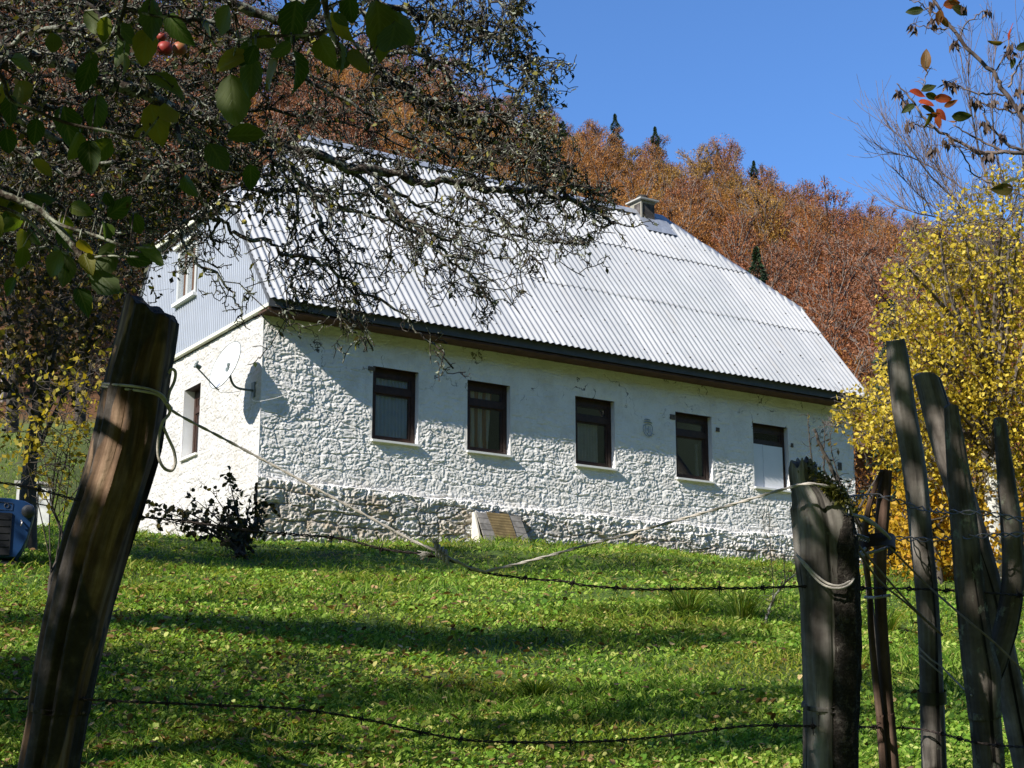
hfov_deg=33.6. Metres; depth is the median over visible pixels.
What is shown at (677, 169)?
beech tree
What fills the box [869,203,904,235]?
beech tree
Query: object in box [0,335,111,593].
young maple
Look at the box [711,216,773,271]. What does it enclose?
beech tree
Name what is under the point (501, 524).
wooden hatch door
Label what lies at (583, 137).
beech tree
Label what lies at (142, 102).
beech tree
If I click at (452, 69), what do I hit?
beech tree
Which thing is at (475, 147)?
beech tree
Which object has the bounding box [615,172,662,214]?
beech tree
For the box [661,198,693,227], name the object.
beech tree
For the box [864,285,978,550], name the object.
beech tree
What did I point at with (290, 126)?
beech tree
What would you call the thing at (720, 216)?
beech tree
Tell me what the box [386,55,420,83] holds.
beech tree
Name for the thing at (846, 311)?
beech tree
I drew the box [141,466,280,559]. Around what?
bush
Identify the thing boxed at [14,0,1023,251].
sky
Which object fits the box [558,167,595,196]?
beech tree
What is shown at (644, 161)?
beech tree
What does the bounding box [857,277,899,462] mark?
beech tree
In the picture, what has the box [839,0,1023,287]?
bare tree
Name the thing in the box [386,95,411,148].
beech tree
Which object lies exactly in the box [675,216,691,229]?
beech tree
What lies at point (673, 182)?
beech tree
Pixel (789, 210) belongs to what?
beech tree
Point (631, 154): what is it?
beech tree
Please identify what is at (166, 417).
rope loop
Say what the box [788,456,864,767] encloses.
split post
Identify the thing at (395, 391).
window
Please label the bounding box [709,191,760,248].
beech tree
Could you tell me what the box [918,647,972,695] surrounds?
cord
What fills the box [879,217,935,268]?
beech tree
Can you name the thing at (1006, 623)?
picket
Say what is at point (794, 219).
beech tree
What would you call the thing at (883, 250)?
beech tree
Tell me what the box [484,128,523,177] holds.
beech tree
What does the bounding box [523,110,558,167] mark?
beech tree
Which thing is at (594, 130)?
beech tree
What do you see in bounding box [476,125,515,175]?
beech tree
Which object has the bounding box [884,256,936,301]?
beech tree
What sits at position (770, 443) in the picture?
window
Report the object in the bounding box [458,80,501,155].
beech tree
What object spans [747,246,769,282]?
spruce tree
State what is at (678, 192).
beech tree
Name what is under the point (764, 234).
beech tree
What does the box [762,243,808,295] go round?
beech tree
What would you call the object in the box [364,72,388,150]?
spruce tree
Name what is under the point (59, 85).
beech tree
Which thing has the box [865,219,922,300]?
beech tree
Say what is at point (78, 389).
broadleaf tree
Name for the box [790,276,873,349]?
beech tree
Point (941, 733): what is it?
barbed wire
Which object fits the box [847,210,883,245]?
beech tree
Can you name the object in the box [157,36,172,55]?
apple
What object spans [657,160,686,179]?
beech tree
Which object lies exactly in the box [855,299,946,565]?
tree
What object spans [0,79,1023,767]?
ground
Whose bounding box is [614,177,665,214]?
beech tree
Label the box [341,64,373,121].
beech tree
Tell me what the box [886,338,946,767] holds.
picket
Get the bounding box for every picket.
[873,469,898,767]
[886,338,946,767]
[913,372,1023,767]
[944,404,1005,767]
[992,417,1023,677]
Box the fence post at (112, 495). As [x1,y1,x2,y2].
[17,294,178,767]
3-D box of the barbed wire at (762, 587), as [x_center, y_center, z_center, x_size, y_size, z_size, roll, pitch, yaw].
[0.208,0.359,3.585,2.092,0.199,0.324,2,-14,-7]
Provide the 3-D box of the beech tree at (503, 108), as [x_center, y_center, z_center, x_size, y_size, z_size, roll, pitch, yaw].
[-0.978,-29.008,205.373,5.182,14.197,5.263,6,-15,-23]
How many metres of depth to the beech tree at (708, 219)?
143.32 m
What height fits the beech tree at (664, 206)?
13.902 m
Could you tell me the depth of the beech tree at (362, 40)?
206.62 m
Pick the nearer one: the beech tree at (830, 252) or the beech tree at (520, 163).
the beech tree at (830, 252)
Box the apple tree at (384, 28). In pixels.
[0,0,658,380]
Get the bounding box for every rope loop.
[101,382,172,409]
[156,368,176,471]
[794,551,854,589]
[840,487,891,598]
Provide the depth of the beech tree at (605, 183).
142.15 m
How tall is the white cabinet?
0.740 m
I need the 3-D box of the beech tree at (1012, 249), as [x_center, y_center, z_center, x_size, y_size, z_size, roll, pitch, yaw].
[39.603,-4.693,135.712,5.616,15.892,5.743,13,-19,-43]
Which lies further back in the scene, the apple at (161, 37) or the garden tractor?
the garden tractor
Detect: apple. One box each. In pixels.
[157,30,165,40]
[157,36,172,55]
[172,42,186,55]
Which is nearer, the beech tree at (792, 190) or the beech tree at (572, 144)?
the beech tree at (572, 144)
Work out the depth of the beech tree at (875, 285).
96.32 m
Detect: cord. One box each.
[858,545,1023,672]
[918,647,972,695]
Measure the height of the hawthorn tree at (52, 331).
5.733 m
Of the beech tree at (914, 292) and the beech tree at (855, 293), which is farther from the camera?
the beech tree at (855, 293)
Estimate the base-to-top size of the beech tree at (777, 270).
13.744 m
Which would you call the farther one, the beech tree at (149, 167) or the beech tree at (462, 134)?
the beech tree at (462, 134)
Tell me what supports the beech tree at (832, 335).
on the ground at (16, 463)
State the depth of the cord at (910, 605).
3.68 m
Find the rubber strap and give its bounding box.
[858,533,895,555]
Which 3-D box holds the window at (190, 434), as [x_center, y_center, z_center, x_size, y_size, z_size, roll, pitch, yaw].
[-5.676,0.679,30.593,0.355,1.370,0.875,9,-16,-32]
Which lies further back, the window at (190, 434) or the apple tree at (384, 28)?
the window at (190, 434)
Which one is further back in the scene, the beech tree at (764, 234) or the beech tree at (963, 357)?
the beech tree at (764, 234)
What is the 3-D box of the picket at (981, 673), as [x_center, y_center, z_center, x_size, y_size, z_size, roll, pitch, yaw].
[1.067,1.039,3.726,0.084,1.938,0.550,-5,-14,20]
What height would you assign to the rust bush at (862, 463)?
3.354 m
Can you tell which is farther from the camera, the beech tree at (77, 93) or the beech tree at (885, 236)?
the beech tree at (885, 236)
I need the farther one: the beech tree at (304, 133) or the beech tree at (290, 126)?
the beech tree at (290, 126)
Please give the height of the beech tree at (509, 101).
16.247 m
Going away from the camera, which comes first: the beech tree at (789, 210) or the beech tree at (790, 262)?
the beech tree at (790, 262)
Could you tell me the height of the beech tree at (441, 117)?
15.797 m
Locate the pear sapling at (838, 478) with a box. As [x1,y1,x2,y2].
[799,413,878,663]
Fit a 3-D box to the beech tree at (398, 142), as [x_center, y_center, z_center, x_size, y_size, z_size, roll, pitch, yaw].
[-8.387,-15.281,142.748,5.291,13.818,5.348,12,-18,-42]
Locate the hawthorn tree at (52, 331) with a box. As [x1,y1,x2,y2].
[0,115,202,551]
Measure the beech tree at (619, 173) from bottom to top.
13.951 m
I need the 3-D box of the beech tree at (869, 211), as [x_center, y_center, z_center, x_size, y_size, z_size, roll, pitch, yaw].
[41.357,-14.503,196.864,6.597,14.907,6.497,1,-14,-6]
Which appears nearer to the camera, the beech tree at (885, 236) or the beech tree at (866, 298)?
the beech tree at (866, 298)
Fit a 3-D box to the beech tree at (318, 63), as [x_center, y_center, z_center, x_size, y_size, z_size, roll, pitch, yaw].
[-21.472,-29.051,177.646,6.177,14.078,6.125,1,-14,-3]
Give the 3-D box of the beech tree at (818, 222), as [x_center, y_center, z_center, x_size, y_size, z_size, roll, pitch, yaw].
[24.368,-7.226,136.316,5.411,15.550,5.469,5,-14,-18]
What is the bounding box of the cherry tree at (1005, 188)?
[892,0,1023,206]
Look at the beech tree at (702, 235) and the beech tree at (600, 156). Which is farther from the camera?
the beech tree at (600, 156)
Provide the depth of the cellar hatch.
29.58 m
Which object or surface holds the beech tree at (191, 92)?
on the ground at (16, 463)
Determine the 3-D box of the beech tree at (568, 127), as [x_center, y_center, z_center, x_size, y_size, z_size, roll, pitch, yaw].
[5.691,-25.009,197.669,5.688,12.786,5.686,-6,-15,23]
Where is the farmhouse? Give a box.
[137,135,868,567]
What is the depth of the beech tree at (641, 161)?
192.78 m
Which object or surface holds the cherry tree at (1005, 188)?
on the ground at (16, 463)
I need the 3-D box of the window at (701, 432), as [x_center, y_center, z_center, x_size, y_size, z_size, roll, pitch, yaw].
[3.467,1.232,32.923,0.995,1.380,0.337,9,-16,-32]
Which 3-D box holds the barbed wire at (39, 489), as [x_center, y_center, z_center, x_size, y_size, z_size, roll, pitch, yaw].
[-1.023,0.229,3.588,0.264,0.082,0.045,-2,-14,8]
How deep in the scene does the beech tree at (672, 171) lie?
170.96 m
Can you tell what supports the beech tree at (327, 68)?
on the ground at (16, 463)
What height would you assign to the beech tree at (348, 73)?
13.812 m
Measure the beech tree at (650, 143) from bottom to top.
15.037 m
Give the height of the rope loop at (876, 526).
0.191 m
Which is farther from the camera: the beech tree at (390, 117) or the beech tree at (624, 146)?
the beech tree at (624, 146)
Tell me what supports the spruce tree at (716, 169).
on the ground at (16, 463)
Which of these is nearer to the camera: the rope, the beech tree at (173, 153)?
the rope
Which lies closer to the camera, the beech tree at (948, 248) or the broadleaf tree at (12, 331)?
the broadleaf tree at (12, 331)
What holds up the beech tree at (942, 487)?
on the ground at (16, 463)
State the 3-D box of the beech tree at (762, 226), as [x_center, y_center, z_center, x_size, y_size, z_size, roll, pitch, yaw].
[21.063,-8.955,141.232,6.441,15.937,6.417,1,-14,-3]
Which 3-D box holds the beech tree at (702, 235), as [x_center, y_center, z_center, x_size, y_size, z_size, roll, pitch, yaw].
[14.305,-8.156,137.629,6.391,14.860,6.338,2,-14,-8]
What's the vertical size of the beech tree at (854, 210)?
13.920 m
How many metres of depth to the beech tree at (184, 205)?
84.92 m
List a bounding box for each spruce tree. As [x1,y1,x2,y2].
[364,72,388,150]
[534,81,550,126]
[552,121,573,182]
[606,113,627,179]
[648,126,666,179]
[710,150,722,236]
[746,160,762,197]
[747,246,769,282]
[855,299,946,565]
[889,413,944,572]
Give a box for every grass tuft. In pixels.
[494,676,583,698]
[641,584,735,612]
[693,589,786,620]
[861,606,916,632]
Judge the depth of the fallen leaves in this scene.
10.66 m
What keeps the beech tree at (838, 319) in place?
on the ground at (16, 463)
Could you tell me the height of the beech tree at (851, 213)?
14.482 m
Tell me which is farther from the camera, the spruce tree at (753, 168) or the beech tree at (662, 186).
the spruce tree at (753, 168)
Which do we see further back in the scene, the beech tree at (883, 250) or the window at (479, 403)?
the beech tree at (883, 250)
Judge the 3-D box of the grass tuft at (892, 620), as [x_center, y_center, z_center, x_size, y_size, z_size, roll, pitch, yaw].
[3.189,2.030,14.518,0.895,0.229,0.896,0,-14,0]
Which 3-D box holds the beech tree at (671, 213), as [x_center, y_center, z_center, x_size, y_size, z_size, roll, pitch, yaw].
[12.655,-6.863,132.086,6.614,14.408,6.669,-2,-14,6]
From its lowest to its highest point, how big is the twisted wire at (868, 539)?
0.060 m
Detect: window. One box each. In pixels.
[171,236,198,307]
[178,383,201,461]
[369,366,420,446]
[465,380,512,457]
[573,396,617,470]
[674,412,715,483]
[752,423,790,492]
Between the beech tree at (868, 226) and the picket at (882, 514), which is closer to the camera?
the picket at (882, 514)
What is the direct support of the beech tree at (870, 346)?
on the ground at (16, 463)
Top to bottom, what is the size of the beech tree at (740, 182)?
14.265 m
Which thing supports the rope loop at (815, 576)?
attached to the split post at (825, 541)
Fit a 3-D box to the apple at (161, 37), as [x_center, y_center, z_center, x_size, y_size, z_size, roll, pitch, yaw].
[-1.385,-1.381,6.702,0.038,0.048,0.038,0,-14,0]
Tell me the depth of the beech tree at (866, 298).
109.27 m
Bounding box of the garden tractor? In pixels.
[0,498,34,566]
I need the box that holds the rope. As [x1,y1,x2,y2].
[170,405,830,572]
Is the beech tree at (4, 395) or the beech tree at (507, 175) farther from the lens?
the beech tree at (507, 175)
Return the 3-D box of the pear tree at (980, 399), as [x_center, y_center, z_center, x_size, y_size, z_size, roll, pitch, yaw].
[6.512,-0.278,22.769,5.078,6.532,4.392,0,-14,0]
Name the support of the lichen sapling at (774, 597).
on the ground at (16, 463)
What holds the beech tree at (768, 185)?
on the ground at (16, 463)
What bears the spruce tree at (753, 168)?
on the ground at (16, 463)
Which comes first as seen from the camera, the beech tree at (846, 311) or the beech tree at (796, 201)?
the beech tree at (846, 311)
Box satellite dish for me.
[194,336,295,401]
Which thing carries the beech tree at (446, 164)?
on the ground at (16, 463)
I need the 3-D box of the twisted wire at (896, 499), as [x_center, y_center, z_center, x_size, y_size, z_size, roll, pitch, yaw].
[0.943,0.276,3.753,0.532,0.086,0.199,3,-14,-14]
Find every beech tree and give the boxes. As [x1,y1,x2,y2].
[0,151,50,401]
[27,82,102,319]
[33,50,80,122]
[50,139,138,386]
[113,112,192,295]
[117,138,200,292]
[118,98,148,122]
[142,168,199,273]
[171,70,220,130]
[176,86,219,194]
[184,87,268,205]
[187,116,295,204]
[254,104,300,164]
[258,117,305,155]
[285,75,334,136]
[289,127,330,142]
[300,42,333,89]
[304,97,351,137]
[312,37,348,88]
[325,85,389,151]
[329,67,363,94]
[332,57,352,82]
[335,114,382,151]
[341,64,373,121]
[342,50,384,94]
[353,35,371,49]
[358,118,401,152]
[360,101,399,152]
[374,57,397,101]
[378,89,430,160]
[384,52,409,98]
[385,72,419,118]
[385,77,427,150]
[385,107,428,158]
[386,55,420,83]
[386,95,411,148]
[391,122,434,161]
[412,56,444,107]
[416,61,459,154]
[419,142,451,163]
[422,97,463,157]
[429,127,472,167]
[436,58,467,101]
[438,139,479,171]
[441,115,478,167]
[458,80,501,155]
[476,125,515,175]
[480,96,528,148]
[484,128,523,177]
[487,168,533,182]
[491,93,518,130]
[495,134,540,182]
[500,140,536,176]
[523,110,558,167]
[532,109,559,154]
[544,173,583,194]
[547,142,586,193]
[548,134,582,161]
[550,118,575,167]
[553,134,600,197]
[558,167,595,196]
[572,125,627,198]
[573,131,592,157]
[576,117,605,150]
[577,129,603,167]
[577,166,624,205]
[579,120,634,182]
[584,158,630,198]
[603,145,643,203]
[612,136,628,177]
[612,164,658,206]
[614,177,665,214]
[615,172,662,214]
[619,169,643,192]
[624,150,657,182]
[634,134,671,184]
[635,141,672,197]
[637,181,678,219]
[642,159,689,213]
[655,201,681,224]
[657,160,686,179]
[657,190,717,247]
[660,174,713,241]
[661,172,688,208]
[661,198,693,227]
[662,206,698,237]
[663,161,687,184]
[666,194,722,253]
[671,173,714,234]
[675,143,726,218]
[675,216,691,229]
[686,160,710,204]
[694,173,732,248]
[697,133,749,185]
[703,177,738,229]
[707,148,751,199]
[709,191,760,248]
[710,185,742,252]
[710,208,770,281]
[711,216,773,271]
[718,171,756,226]
[731,184,794,273]
[739,231,773,270]
[742,239,803,305]
[743,163,793,219]
[744,166,772,201]
[751,198,799,269]
[758,245,803,304]
[762,180,809,248]
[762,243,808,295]
[767,278,808,312]
[768,273,799,303]
[773,184,802,209]
[776,205,809,276]
[776,221,832,302]
[780,205,810,296]
[782,190,808,226]
[787,175,866,301]
[787,178,828,214]
[787,200,841,301]
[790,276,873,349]
[794,194,843,229]
[796,256,876,373]
[806,292,878,378]
[807,303,865,381]
[811,316,872,452]
[819,233,880,419]
[831,201,862,236]
[836,206,872,239]
[836,325,895,558]
[837,348,892,511]
[838,266,863,354]
[844,215,881,342]
[844,234,900,317]
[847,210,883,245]
[849,195,889,232]
[851,255,926,395]
[852,258,892,429]
[855,225,912,281]
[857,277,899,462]
[861,211,882,221]
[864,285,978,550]
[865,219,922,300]
[865,227,901,255]
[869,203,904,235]
[870,261,951,339]
[876,216,906,237]
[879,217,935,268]
[882,295,971,424]
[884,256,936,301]
[886,328,974,509]
[899,211,942,235]
[918,236,972,274]
[929,225,962,269]
[931,269,974,488]
[951,268,1022,376]
[968,226,1019,272]
[972,288,1023,532]
[980,229,1023,265]
[981,222,1015,244]
[1000,342,1023,495]
[1005,338,1023,503]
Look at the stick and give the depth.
3.82 m
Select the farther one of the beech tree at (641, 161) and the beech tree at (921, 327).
the beech tree at (641, 161)
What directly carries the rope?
attached to the split post at (825, 541)
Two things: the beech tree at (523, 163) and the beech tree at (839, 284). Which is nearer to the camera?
the beech tree at (839, 284)
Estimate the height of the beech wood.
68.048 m
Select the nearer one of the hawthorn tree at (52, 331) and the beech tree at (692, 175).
the hawthorn tree at (52, 331)
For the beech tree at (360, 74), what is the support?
on the ground at (16, 463)
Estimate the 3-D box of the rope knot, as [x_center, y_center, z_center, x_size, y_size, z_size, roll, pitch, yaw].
[-0.164,0.344,3.528,0.068,0.065,0.048,0,-14,0]
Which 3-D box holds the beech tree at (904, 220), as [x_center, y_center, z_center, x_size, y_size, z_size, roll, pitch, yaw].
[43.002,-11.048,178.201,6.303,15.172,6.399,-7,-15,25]
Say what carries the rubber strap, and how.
attached to the rope loop at (876, 526)
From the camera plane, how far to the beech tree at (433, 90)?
186.55 m
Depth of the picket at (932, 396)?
4.10 m
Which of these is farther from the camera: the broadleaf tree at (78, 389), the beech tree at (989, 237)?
the beech tree at (989, 237)
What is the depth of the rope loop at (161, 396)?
3.52 m
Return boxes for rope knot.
[417,534,449,564]
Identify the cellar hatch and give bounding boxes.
[471,512,528,541]
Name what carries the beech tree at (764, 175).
on the ground at (16, 463)
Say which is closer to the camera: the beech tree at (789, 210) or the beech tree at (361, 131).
the beech tree at (361, 131)
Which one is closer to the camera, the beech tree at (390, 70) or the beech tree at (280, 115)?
the beech tree at (280, 115)
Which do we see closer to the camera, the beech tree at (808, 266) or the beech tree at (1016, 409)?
the beech tree at (1016, 409)
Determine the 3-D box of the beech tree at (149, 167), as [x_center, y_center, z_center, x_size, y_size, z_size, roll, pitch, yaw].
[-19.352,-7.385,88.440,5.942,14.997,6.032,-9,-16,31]
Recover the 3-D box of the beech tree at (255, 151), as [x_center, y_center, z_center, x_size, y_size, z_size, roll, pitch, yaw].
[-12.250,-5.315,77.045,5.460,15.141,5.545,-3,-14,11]
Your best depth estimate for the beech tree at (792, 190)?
183.74 m
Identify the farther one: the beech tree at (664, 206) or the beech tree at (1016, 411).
the beech tree at (664, 206)
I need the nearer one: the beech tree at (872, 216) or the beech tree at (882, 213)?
the beech tree at (882, 213)
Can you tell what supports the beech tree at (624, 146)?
on the ground at (16, 463)
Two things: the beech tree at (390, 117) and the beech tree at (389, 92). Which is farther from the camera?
the beech tree at (389, 92)
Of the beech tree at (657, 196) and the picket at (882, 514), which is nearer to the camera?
the picket at (882, 514)
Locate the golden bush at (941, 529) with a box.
[853,464,1023,583]
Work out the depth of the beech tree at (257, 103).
90.40 m
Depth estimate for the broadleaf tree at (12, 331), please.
49.31 m
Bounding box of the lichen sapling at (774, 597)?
[754,506,796,623]
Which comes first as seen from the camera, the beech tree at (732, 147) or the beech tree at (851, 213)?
the beech tree at (851, 213)
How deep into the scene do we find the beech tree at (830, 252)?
117.83 m
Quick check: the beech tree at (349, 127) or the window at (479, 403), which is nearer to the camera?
the window at (479, 403)
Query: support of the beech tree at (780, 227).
on the ground at (16, 463)
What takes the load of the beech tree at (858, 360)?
on the ground at (16, 463)
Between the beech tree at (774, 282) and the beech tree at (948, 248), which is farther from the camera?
the beech tree at (948, 248)
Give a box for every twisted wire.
[849,493,1023,522]
[855,532,1023,542]
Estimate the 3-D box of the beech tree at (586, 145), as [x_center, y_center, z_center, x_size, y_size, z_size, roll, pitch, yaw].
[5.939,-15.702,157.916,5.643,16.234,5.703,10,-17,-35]
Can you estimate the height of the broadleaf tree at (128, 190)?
11.879 m
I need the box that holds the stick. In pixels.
[862,471,886,767]
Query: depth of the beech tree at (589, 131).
185.88 m
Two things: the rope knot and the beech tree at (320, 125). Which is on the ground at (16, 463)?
the beech tree at (320, 125)
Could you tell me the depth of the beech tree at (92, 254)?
83.83 m
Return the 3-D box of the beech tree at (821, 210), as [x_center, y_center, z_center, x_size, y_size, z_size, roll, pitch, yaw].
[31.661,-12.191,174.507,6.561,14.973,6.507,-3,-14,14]
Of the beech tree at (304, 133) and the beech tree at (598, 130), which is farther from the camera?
the beech tree at (598, 130)
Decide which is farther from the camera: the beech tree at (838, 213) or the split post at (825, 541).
the beech tree at (838, 213)
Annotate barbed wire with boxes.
[0,481,80,502]
[0,691,1023,752]
[140,516,1023,602]
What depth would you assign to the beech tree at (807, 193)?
197.35 m
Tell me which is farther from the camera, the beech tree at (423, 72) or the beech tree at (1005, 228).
the beech tree at (423, 72)
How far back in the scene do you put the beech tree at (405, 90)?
178.33 m
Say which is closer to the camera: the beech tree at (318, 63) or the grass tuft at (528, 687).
the grass tuft at (528, 687)
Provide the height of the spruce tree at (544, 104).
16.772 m
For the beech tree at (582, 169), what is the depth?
154.32 m
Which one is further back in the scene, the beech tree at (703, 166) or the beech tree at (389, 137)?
the beech tree at (703, 166)
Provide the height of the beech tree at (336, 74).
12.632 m
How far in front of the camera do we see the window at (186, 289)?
31.39 m
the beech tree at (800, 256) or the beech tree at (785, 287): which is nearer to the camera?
the beech tree at (785, 287)
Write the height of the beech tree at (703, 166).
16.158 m
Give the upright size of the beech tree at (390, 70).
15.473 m
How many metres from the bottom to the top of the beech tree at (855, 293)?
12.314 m
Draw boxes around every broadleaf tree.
[0,109,164,427]
[0,111,117,432]
[66,96,238,331]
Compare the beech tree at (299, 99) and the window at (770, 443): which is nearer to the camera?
the window at (770, 443)
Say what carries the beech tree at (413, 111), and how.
on the ground at (16, 463)
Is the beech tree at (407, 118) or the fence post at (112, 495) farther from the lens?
the beech tree at (407, 118)
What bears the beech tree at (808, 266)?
on the ground at (16, 463)
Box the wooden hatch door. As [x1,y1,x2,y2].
[486,512,517,541]
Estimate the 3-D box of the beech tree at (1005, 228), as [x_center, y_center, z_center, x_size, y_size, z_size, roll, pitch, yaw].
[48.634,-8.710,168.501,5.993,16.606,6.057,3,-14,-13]
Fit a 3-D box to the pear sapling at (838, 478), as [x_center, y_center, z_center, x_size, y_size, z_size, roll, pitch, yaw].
[1.475,0.957,7.455,0.201,1.635,0.508,-12,-18,40]
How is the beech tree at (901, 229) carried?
on the ground at (16, 463)
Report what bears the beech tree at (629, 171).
on the ground at (16, 463)
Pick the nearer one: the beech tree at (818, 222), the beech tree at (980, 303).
the beech tree at (980, 303)
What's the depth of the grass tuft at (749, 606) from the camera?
14.60 m
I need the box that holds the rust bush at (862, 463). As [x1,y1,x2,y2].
[853,432,906,567]
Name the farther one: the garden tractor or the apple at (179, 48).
the garden tractor
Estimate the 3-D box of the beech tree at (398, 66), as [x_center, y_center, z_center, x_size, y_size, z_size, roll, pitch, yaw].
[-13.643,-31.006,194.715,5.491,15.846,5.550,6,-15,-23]
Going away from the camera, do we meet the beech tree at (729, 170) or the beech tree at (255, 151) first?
the beech tree at (255, 151)
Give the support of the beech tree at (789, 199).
on the ground at (16, 463)
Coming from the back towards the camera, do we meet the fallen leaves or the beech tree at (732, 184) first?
the beech tree at (732, 184)
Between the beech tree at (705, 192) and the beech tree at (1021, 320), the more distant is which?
the beech tree at (705, 192)
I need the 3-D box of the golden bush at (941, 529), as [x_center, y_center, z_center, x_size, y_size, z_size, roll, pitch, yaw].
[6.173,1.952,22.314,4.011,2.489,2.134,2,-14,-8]
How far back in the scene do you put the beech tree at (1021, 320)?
87.54 m
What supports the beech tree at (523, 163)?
on the ground at (16, 463)
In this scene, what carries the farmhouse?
on the ground at (16, 463)
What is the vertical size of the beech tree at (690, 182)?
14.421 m
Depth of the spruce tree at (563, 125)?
159.87 m
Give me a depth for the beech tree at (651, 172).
150.94 m
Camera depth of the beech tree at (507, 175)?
137.30 m
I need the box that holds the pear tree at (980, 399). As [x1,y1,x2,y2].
[821,132,1023,578]
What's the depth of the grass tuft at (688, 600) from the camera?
14.97 m
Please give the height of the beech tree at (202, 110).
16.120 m
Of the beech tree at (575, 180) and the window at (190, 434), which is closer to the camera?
the window at (190, 434)
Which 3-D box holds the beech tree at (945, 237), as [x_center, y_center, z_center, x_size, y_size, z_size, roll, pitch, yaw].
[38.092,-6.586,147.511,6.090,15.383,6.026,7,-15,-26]
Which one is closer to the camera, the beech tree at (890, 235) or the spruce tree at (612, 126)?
the beech tree at (890, 235)
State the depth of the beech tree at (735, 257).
124.81 m
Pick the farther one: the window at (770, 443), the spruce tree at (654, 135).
the spruce tree at (654, 135)
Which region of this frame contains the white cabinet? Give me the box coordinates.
[14,480,52,527]
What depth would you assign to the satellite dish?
28.11 m
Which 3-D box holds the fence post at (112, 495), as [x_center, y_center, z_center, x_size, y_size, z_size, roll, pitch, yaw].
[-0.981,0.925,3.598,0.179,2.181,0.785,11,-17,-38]
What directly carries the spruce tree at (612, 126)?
on the ground at (16, 463)
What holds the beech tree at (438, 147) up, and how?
on the ground at (16, 463)
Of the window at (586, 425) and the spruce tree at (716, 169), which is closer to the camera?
the window at (586, 425)
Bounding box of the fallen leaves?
[0,525,1023,767]
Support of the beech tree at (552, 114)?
on the ground at (16, 463)

